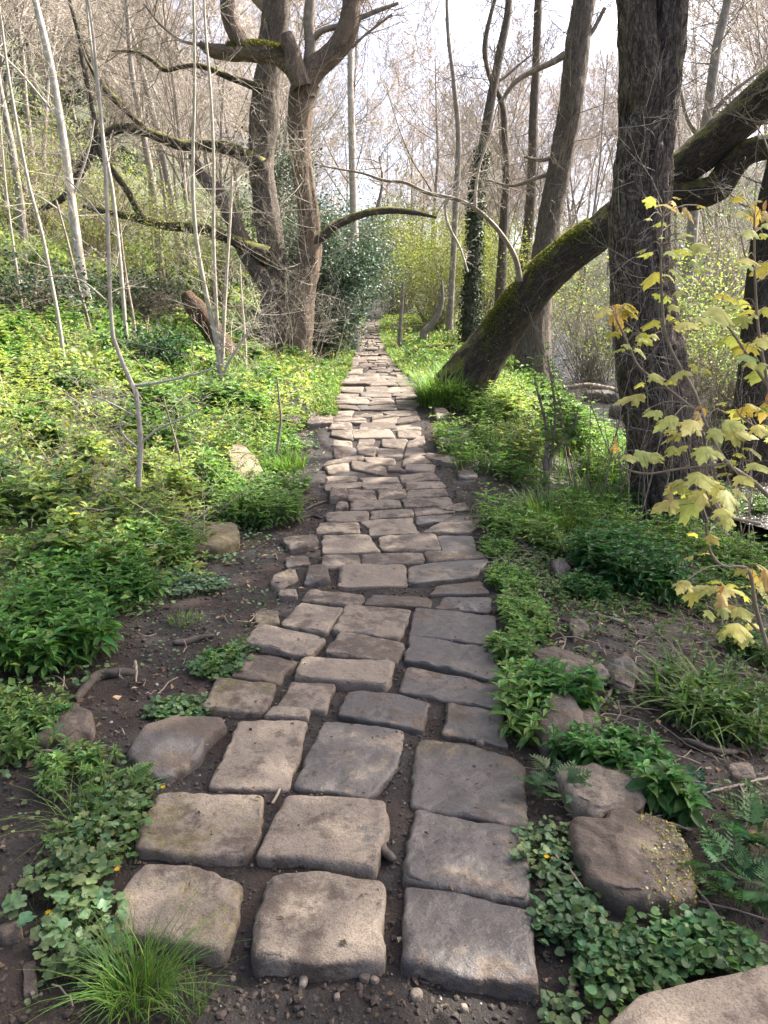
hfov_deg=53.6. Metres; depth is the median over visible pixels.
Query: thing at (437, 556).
path stone
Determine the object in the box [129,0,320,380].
sapling
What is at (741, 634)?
sycamore sapling
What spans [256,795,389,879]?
path stone
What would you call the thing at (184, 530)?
leafy clump
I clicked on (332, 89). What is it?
bare tree
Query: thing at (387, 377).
path stone
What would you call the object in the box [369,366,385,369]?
path stone
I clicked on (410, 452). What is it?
path stone
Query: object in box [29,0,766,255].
sky
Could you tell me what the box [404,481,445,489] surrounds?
path stone
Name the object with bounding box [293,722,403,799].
path stone
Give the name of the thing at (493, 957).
path stone
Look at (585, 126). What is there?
bare tree
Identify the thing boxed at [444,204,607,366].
leafing shrub
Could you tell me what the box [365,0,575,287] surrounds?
bare tree
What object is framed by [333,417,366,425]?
path stone
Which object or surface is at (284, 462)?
grass tuft
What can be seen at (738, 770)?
rock
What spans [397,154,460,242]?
bare tree
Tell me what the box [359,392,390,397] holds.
path stone
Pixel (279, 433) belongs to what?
sapling
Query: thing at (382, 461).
path stone
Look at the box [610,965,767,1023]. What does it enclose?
stone slab
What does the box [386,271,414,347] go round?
tree
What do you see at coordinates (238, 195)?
bare tree
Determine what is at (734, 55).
bare tree
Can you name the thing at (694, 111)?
bare tree
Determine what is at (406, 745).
gravel
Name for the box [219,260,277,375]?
sapling
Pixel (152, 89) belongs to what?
bare tree
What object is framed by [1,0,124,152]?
bare tree
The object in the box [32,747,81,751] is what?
stick
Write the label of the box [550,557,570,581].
rock
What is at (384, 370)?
path stone
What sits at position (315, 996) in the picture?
soil crumbs
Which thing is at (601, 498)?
grass tuft
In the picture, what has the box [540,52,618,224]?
bare tree
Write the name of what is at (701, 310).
leafing shrub
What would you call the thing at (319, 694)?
path stone
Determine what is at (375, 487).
path stone
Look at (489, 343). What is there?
leaning tree
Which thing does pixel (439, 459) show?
rock
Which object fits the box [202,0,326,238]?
bare tree
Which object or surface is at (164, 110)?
bare tree
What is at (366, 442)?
path stone
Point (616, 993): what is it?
round leaved mat
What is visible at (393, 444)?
path stone
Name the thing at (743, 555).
shade plant
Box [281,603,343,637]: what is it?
path stone
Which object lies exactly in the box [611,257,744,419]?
leafing shrub
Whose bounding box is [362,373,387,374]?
path stone
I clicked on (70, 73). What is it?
bare tree
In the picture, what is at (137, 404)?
sapling
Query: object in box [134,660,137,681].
stick
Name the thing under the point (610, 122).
bare tree
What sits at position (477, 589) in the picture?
path stone
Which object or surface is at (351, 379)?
path stone
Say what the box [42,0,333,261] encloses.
bare tree
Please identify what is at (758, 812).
feathery plant
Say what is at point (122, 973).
grass tuft
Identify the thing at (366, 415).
path stone
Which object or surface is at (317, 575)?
rock
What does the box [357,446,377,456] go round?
path stone
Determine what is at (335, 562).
path stone
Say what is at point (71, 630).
leafy clump
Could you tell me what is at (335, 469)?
path stone
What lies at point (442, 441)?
rock
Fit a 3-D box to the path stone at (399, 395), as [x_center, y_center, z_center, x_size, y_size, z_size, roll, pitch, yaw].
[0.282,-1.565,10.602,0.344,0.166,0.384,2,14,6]
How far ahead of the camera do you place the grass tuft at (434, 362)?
11.13 m
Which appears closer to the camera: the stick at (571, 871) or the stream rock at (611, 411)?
the stick at (571, 871)
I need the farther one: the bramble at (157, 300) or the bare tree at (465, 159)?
the bare tree at (465, 159)
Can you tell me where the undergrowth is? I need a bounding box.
[505,499,767,703]
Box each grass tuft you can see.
[0,747,233,868]
[1,878,265,1023]
[123,946,245,1023]
[165,606,207,627]
[212,484,268,522]
[255,441,326,473]
[383,361,503,408]
[415,352,447,375]
[467,500,554,534]
[492,483,620,533]
[550,469,646,519]
[572,451,627,492]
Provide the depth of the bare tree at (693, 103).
76.75 m
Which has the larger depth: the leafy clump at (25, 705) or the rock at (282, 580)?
the rock at (282, 580)
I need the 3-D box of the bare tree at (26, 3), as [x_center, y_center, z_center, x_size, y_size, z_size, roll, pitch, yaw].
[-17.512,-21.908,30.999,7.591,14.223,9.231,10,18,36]
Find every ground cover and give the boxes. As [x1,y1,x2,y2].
[0,181,348,779]
[0,231,767,600]
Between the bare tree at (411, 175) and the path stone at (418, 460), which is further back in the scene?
the bare tree at (411, 175)
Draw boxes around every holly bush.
[208,94,348,310]
[251,195,406,357]
[284,179,423,337]
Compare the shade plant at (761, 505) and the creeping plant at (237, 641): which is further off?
the shade plant at (761, 505)
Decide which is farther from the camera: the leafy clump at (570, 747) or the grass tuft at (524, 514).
the grass tuft at (524, 514)
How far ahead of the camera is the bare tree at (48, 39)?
52.13 m
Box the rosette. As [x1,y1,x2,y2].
[684,764,719,798]
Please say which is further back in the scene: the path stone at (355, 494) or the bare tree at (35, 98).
the bare tree at (35, 98)
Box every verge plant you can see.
[477,533,520,559]
[481,622,540,664]
[483,559,542,592]
[486,678,560,750]
[487,655,546,711]
[493,582,548,616]
[495,597,558,643]
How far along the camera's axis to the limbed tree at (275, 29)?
14.64 m
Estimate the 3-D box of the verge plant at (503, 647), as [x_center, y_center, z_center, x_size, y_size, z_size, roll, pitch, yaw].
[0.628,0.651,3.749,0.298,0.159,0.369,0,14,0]
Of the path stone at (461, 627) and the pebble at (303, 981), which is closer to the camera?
the pebble at (303, 981)
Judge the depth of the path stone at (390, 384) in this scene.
11.54 m
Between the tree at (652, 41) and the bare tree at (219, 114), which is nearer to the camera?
the tree at (652, 41)
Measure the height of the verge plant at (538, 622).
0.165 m
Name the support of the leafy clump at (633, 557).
on the ground at (14, 954)
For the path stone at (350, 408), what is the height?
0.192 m
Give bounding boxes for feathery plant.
[515,753,592,804]
[679,820,767,921]
[710,774,767,857]
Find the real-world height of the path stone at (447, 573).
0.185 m
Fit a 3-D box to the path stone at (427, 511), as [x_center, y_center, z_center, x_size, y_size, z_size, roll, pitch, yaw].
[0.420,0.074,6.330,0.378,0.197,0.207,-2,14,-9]
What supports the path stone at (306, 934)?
on the ground at (14, 954)
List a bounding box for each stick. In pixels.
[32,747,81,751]
[74,668,135,700]
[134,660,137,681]
[172,633,214,645]
[271,788,280,803]
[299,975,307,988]
[300,515,322,519]
[304,501,326,510]
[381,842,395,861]
[554,854,606,919]
[568,973,576,990]
[584,612,636,632]
[595,686,613,711]
[678,736,764,754]
[707,776,767,793]
[716,860,757,885]
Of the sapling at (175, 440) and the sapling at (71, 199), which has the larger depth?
the sapling at (71, 199)
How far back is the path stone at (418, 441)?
8.33 m
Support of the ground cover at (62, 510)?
on the ground at (14, 954)
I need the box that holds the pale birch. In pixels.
[292,2,403,351]
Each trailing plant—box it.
[0,836,115,928]
[29,887,134,988]
[35,790,151,892]
[60,760,165,823]
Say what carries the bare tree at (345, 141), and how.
on the ground at (14, 954)
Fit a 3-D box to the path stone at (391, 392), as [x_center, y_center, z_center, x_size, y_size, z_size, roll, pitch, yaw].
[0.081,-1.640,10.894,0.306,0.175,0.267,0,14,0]
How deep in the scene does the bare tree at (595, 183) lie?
57.58 m
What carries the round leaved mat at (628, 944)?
on the ground at (14, 954)
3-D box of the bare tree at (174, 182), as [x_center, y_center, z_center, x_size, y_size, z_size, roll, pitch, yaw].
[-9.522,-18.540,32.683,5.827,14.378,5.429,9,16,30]
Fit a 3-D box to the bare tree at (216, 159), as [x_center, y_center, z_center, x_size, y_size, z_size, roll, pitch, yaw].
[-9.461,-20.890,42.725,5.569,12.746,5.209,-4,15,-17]
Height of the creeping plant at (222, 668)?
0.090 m
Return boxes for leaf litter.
[0,335,767,1020]
[80,481,553,1017]
[127,453,522,962]
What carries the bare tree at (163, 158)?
on the ground at (14, 954)
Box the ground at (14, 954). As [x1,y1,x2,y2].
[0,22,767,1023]
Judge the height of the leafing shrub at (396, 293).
7.100 m
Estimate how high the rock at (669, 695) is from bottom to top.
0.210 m
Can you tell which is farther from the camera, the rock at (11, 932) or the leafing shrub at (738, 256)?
the leafing shrub at (738, 256)
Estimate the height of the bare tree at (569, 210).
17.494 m
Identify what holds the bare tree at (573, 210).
on the ground at (14, 954)
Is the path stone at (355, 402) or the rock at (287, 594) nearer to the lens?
the rock at (287, 594)
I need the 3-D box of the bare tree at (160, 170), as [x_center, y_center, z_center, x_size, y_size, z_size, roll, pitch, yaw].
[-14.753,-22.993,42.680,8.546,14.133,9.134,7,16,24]
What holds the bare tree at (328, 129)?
on the ground at (14, 954)
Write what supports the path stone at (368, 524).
on the ground at (14, 954)
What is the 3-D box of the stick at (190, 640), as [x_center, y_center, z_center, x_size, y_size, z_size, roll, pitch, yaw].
[-0.990,0.664,3.944,0.218,0.044,0.042,-7,16,-27]
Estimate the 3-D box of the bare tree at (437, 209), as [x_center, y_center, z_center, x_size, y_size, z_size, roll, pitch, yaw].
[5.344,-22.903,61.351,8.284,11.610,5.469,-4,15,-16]
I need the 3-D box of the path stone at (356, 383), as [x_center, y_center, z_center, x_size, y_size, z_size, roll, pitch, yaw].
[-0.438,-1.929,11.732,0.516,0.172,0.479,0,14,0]
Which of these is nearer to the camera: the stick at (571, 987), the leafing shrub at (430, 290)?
the stick at (571, 987)
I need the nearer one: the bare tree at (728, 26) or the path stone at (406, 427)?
the path stone at (406, 427)
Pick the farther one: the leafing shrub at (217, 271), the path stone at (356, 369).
the leafing shrub at (217, 271)
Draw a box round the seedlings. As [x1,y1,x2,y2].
[0,369,767,1023]
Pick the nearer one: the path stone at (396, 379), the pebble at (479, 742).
the pebble at (479, 742)
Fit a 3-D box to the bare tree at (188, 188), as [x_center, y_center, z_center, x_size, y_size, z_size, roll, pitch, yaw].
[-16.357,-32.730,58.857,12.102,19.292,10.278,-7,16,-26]
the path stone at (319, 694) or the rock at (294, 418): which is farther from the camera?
the rock at (294, 418)
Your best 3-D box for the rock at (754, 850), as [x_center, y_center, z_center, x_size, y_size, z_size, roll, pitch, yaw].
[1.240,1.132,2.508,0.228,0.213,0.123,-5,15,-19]
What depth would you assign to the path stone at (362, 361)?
15.32 m
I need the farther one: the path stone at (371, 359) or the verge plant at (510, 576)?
the path stone at (371, 359)
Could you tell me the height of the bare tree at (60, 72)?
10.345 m
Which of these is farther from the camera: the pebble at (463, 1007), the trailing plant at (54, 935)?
the trailing plant at (54, 935)
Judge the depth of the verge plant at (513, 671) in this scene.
3.35 m
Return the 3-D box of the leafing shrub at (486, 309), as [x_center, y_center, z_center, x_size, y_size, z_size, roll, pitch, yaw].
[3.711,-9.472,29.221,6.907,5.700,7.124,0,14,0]
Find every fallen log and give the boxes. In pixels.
[181,290,242,362]
[411,344,454,352]
[560,383,618,393]
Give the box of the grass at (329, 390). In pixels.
[0,212,746,538]
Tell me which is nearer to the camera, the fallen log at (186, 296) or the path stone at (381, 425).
the path stone at (381, 425)
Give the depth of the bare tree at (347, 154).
35.53 m
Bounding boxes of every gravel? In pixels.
[2,538,743,1006]
[123,485,534,1000]
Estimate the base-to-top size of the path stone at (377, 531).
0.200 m
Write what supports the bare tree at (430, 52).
on the ground at (14, 954)
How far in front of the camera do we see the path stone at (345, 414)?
9.41 m
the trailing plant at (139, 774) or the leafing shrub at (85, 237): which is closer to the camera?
the trailing plant at (139, 774)
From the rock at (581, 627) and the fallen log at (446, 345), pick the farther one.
the fallen log at (446, 345)
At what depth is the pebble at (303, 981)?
1.94 m
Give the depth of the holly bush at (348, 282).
15.49 m
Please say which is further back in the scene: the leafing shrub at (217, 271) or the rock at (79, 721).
the leafing shrub at (217, 271)
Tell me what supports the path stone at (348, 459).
on the ground at (14, 954)
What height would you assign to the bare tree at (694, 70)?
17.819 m
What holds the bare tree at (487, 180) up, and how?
on the ground at (14, 954)
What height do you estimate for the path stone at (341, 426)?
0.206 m
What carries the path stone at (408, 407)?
on the ground at (14, 954)
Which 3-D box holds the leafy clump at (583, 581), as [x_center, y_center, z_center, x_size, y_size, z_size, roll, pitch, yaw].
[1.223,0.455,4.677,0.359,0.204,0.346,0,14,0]
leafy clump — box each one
[0,568,123,683]
[0,679,77,766]
[14,530,171,612]
[120,508,207,563]
[218,478,306,529]
[249,467,312,494]
[485,378,539,420]
[497,412,561,473]
[517,656,607,714]
[541,715,629,765]
[545,387,610,452]
[557,568,612,602]
[561,516,698,610]
[573,721,677,778]
[625,757,713,834]
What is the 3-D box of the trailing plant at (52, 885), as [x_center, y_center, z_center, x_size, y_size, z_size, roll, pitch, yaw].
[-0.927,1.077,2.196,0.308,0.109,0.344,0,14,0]
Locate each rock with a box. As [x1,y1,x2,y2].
[0,921,23,946]
[22,960,37,999]
[33,703,95,752]
[126,715,226,785]
[189,521,239,558]
[227,443,262,483]
[254,610,279,625]
[264,706,310,722]
[270,568,297,591]
[278,589,297,600]
[279,414,301,424]
[281,535,318,553]
[285,556,309,568]
[304,564,330,587]
[307,411,333,428]
[329,487,348,503]
[335,501,347,511]
[422,453,458,467]
[433,408,449,422]
[435,502,470,512]
[437,435,456,452]
[455,469,477,480]
[531,646,592,674]
[533,692,584,757]
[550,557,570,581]
[555,762,647,817]
[567,619,589,642]
[567,809,698,922]
[582,708,600,734]
[584,390,618,401]
[585,663,609,690]
[606,656,639,700]
[608,404,622,418]
[664,690,698,702]
[727,762,755,784]
[740,818,767,860]
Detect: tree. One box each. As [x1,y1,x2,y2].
[0,0,69,243]
[0,0,75,203]
[0,0,290,342]
[0,48,9,110]
[1,0,66,15]
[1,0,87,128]
[1,0,93,182]
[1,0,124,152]
[2,0,64,150]
[2,0,168,178]
[3,0,67,138]
[16,1,82,153]
[17,1,107,152]
[33,0,247,264]
[35,2,122,133]
[39,0,192,216]
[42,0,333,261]
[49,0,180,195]
[54,0,189,247]
[57,17,136,116]
[58,0,159,161]
[74,0,184,264]
[78,0,340,272]
[80,29,221,209]
[97,0,188,180]
[97,0,436,361]
[98,0,338,273]
[102,0,203,277]
[105,0,229,206]
[122,0,244,201]
[152,0,365,215]
[165,77,219,174]
[171,26,251,241]
[172,49,283,198]
[176,97,239,206]
[177,58,233,177]
[178,31,255,172]
[198,46,387,244]
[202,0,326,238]
[209,1,361,237]
[224,1,346,216]
[239,10,767,405]
[246,0,412,200]
[247,0,451,207]
[274,121,333,215]
[280,84,355,177]
[281,154,344,219]
[313,62,398,227]
[313,113,348,217]
[314,137,358,213]
[325,0,548,312]
[325,51,449,299]
[329,58,455,279]
[335,127,430,309]
[359,22,482,289]
[360,0,565,204]
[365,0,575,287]
[381,115,510,289]
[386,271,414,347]
[388,71,545,232]
[389,77,572,256]
[390,59,486,273]
[397,0,493,335]
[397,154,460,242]
[399,158,469,285]
[405,196,451,257]
[419,280,451,340]
[429,120,498,285]
[429,194,495,273]
[430,90,517,230]
[431,53,589,209]
[434,0,563,305]
[434,62,548,298]
[438,149,547,256]
[447,0,616,382]
[454,73,546,287]
[455,0,536,344]
[471,0,610,357]
[485,51,616,310]
[489,55,617,277]
[494,33,598,226]
[496,0,618,336]
[499,167,572,252]
[502,0,767,548]
[512,71,611,227]
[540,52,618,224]
[540,100,610,231]
[559,42,681,180]
[559,152,590,236]
[561,34,618,216]
[562,194,583,230]
[571,129,614,219]
[573,43,687,307]
[576,148,616,203]
[581,146,614,274]
[594,0,767,290]
[596,39,711,174]
[605,0,767,336]
[608,36,720,139]
[673,0,745,268]
[674,73,767,276]
[676,0,718,258]
[676,2,726,238]
[676,86,725,138]
[680,78,721,172]
[682,23,767,481]
[687,0,767,65]
[688,0,767,136]
[688,0,767,166]
[702,27,765,220]
[716,2,767,122]
[730,0,767,67]
[730,0,767,200]
[733,1,767,87]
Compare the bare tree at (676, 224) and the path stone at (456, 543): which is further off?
the bare tree at (676, 224)
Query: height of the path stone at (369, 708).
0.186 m
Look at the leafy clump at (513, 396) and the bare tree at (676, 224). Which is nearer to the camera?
the leafy clump at (513, 396)
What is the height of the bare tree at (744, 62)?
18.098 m
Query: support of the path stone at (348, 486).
on the ground at (14, 954)
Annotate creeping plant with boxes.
[139,692,210,721]
[145,570,230,597]
[185,642,253,679]
[225,634,262,655]
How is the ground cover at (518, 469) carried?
on the ground at (14, 954)
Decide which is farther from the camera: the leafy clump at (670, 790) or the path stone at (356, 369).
the path stone at (356, 369)
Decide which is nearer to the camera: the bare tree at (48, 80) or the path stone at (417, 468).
the path stone at (417, 468)
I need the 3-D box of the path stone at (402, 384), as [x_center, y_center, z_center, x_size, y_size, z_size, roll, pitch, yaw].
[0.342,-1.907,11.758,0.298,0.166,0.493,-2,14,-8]
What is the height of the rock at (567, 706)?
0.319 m
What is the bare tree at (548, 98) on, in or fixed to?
on the ground at (14, 954)
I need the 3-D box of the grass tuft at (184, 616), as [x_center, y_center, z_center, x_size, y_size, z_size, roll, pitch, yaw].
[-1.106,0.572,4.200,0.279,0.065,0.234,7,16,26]
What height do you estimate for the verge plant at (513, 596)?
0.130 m
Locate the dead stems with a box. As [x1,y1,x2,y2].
[0,207,339,549]
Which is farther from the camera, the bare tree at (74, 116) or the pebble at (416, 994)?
the bare tree at (74, 116)
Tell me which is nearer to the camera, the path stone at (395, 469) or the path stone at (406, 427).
the path stone at (395, 469)
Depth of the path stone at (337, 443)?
8.34 m
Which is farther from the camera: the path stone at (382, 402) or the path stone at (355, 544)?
the path stone at (382, 402)
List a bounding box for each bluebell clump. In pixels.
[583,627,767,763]
[660,512,767,569]
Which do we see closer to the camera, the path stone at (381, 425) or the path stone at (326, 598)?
the path stone at (326, 598)
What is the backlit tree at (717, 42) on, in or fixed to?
on the ground at (14, 954)
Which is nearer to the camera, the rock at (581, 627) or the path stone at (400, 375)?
the rock at (581, 627)
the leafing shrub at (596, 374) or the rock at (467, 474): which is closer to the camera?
the rock at (467, 474)
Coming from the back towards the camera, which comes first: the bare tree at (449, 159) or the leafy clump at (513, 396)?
the bare tree at (449, 159)
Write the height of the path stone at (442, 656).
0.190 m
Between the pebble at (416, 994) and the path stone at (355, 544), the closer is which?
the pebble at (416, 994)
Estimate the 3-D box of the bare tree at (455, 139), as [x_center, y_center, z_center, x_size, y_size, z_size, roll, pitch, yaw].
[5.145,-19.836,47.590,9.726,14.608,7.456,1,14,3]
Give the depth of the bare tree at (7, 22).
21.03 m
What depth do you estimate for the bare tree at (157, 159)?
40.68 m
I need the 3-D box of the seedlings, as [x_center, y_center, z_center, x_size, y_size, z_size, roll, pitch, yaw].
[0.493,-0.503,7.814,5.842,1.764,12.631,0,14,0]
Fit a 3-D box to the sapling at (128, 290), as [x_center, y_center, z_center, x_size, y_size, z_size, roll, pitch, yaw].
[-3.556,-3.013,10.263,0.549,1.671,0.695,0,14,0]
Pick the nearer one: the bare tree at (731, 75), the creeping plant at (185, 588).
the creeping plant at (185, 588)
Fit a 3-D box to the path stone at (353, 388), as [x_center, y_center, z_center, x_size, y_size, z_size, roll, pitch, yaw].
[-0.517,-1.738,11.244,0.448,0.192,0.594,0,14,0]
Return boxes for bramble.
[0,235,117,330]
[62,234,220,323]
[67,315,209,373]
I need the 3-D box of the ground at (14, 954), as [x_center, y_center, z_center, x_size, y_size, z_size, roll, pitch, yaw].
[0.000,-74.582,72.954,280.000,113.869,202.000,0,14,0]
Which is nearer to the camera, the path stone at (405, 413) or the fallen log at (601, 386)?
the path stone at (405, 413)
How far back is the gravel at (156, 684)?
2.90 m
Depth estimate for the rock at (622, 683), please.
3.43 m
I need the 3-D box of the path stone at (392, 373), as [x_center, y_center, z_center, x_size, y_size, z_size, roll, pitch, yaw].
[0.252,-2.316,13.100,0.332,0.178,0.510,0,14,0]
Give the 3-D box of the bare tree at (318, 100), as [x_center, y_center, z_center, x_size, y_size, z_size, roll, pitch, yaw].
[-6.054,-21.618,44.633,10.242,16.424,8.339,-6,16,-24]
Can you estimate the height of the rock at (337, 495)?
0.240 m
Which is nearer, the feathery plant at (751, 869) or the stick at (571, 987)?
the stick at (571, 987)
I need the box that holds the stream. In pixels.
[551,322,767,528]
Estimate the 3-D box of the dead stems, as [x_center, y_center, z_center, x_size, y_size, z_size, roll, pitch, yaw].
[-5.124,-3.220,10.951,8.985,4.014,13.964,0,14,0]
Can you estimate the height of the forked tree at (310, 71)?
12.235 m
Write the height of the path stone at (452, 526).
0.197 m
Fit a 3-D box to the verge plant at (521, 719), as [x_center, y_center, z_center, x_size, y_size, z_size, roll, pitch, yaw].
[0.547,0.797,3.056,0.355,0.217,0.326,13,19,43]
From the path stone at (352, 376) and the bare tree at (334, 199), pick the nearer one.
the path stone at (352, 376)
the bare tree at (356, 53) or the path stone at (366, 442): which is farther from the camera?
the bare tree at (356, 53)
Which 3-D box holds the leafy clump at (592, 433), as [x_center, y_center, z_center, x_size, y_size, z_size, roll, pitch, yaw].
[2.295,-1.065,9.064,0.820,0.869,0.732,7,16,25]
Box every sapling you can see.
[0,0,110,357]
[0,0,142,303]
[0,41,87,306]
[12,0,160,340]
[29,0,232,497]
[38,200,101,330]
[103,224,136,338]
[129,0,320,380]
[153,396,181,474]
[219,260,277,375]
[271,367,301,463]
[516,340,591,484]
[594,196,767,531]
[672,524,767,653]
[701,195,767,443]
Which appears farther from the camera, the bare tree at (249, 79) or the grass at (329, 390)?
the bare tree at (249, 79)
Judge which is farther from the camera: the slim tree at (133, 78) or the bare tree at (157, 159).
the bare tree at (157, 159)
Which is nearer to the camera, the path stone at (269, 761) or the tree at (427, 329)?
the path stone at (269, 761)
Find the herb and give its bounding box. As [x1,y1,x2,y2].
[29,736,124,802]
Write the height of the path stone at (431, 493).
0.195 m
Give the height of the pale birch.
12.610 m
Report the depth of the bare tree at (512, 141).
53.06 m
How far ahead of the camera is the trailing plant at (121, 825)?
2.39 m
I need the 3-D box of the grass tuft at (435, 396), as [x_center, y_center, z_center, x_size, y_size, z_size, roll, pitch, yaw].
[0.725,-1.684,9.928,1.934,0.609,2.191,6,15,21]
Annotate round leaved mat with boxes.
[509,815,581,891]
[526,875,607,955]
[537,975,590,1023]
[568,912,697,992]
[572,944,637,1008]
[647,903,767,978]
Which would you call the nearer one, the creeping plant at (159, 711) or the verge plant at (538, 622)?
the creeping plant at (159, 711)
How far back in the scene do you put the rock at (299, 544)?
5.47 m
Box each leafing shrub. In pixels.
[0,56,152,239]
[0,113,207,276]
[55,170,256,313]
[114,180,291,311]
[326,172,490,316]
[342,204,518,331]
[404,186,559,329]
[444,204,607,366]
[549,208,748,394]
[551,250,674,382]
[607,117,765,320]
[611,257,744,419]
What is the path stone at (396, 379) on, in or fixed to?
on the ground at (14, 954)
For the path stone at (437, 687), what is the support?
on the ground at (14, 954)
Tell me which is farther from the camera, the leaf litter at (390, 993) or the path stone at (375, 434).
the path stone at (375, 434)
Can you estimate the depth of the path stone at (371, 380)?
12.13 m
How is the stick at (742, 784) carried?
on the ground at (14, 954)
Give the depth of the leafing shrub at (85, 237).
17.55 m
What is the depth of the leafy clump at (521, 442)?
7.56 m
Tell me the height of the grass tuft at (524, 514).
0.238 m
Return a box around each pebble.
[230,976,235,981]
[334,992,339,1001]
[359,972,370,983]
[370,975,379,984]
[410,988,422,1002]
[460,1003,467,1011]
[476,739,483,746]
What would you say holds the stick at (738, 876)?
on the ground at (14, 954)
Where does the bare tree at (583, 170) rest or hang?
on the ground at (14, 954)
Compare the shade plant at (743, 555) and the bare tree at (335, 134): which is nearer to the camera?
the shade plant at (743, 555)
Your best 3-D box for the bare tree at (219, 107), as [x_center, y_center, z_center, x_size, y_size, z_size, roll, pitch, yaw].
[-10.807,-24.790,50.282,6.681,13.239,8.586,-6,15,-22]
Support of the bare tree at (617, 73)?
on the ground at (14, 954)
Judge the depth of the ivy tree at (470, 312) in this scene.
18.71 m
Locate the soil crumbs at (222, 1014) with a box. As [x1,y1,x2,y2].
[0,496,767,1023]
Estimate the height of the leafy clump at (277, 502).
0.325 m
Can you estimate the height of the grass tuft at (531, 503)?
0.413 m
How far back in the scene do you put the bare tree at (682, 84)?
38.14 m
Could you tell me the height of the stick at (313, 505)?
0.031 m
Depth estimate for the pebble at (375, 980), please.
1.94 m
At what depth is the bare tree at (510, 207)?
38.07 m
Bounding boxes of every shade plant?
[526,527,577,559]
[672,580,744,623]
[706,544,767,584]
[715,621,767,671]
[717,480,767,533]
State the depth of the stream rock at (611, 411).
12.88 m
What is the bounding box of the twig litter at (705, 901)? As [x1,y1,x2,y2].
[21,485,767,1006]
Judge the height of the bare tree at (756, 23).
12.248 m
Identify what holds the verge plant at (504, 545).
on the ground at (14, 954)
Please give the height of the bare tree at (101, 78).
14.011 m
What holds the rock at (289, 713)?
on the ground at (14, 954)
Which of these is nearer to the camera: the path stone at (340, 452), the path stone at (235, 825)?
the path stone at (235, 825)
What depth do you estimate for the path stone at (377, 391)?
10.85 m
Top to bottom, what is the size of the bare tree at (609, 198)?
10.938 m
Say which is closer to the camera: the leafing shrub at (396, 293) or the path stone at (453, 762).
the path stone at (453, 762)
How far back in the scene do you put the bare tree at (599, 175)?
34.53 m
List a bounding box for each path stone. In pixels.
[111,864,242,966]
[134,792,263,866]
[201,678,275,718]
[208,720,307,794]
[231,653,296,686]
[245,623,325,659]
[251,871,385,982]
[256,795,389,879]
[277,682,335,715]
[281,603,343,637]
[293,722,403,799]
[295,656,394,691]
[301,589,364,608]
[316,522,359,536]
[321,534,380,555]
[321,554,360,571]
[322,455,363,470]
[324,482,361,492]
[325,463,348,475]
[325,476,357,484]
[325,511,369,522]
[326,631,404,664]
[328,422,352,431]
[330,430,353,441]
[331,440,352,447]
[333,411,353,417]
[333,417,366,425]
[333,447,356,458]
[333,605,410,641]
[335,399,368,405]
[337,393,358,397]
[337,564,407,590]
[338,405,360,411]
[338,690,430,735]
[339,397,371,399]
[340,381,371,386]
[340,387,363,390]
[341,390,362,393]
[342,378,359,381]
[346,375,358,377]
[347,371,362,374]
[348,489,376,502]
[349,368,362,371]
[350,499,402,512]
[351,359,367,362]
[351,460,387,475]
[352,429,395,440]
[354,413,382,418]
[356,439,374,448]
[357,374,379,378]
[357,405,396,411]
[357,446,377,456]
[359,364,376,366]
[359,378,386,382]
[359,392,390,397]
[359,422,396,429]
[359,477,399,483]
[360,518,413,528]
[361,553,424,566]
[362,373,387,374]
[362,483,402,491]
[363,353,378,355]
[364,386,388,390]
[364,457,395,465]
[364,595,431,610]
[366,357,377,360]
[366,390,382,392]
[368,399,393,405]
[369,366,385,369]
[369,398,390,400]
[369,524,419,539]
[370,381,397,386]
[370,509,413,519]
[371,415,399,424]
[376,360,392,362]
[376,369,392,372]
[376,448,404,458]
[378,489,406,500]
[378,533,440,553]
[380,376,395,378]
[381,410,419,417]
[381,439,407,449]
[382,391,399,393]
[387,378,409,382]
[387,466,406,473]
[389,372,402,374]
[389,387,413,391]
[391,393,416,396]
[391,425,421,431]
[395,374,407,377]
[395,396,415,399]
[395,400,420,406]
[396,405,417,410]
[397,383,416,386]
[397,415,420,424]
[397,429,420,439]
[399,667,505,712]
[400,472,439,483]
[400,887,538,1001]
[402,456,433,468]
[402,497,452,508]
[402,810,530,909]
[403,447,424,458]
[403,635,500,682]
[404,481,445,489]
[405,464,435,473]
[406,436,424,446]
[406,489,447,498]
[407,559,488,587]
[408,608,496,645]
[410,740,527,830]
[414,507,454,517]
[415,514,451,527]
[423,515,487,535]
[424,551,485,563]
[429,581,488,598]
[434,597,491,614]
[437,535,475,550]
[441,703,508,749]
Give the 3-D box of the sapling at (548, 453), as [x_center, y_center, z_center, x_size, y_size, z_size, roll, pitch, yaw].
[1.575,-0.932,7.278,0.726,1.397,0.604,0,14,0]
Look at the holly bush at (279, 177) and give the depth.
18.32 m
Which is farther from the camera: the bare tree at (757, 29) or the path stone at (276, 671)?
the bare tree at (757, 29)
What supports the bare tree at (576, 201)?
on the ground at (14, 954)
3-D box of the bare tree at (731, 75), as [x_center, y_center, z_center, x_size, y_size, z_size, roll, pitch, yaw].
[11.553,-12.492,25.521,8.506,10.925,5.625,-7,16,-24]
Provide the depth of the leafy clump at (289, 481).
6.86 m
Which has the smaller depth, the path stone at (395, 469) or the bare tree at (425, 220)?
the path stone at (395, 469)
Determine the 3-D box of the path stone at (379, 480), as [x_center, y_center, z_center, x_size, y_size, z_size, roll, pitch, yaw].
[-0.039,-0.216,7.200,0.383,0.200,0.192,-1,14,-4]
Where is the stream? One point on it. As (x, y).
(763, 520)
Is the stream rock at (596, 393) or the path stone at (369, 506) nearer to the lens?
the path stone at (369, 506)
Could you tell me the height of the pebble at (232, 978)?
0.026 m
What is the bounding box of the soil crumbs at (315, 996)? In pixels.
[87,482,571,1021]
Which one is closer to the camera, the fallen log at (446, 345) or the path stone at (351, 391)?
the path stone at (351, 391)

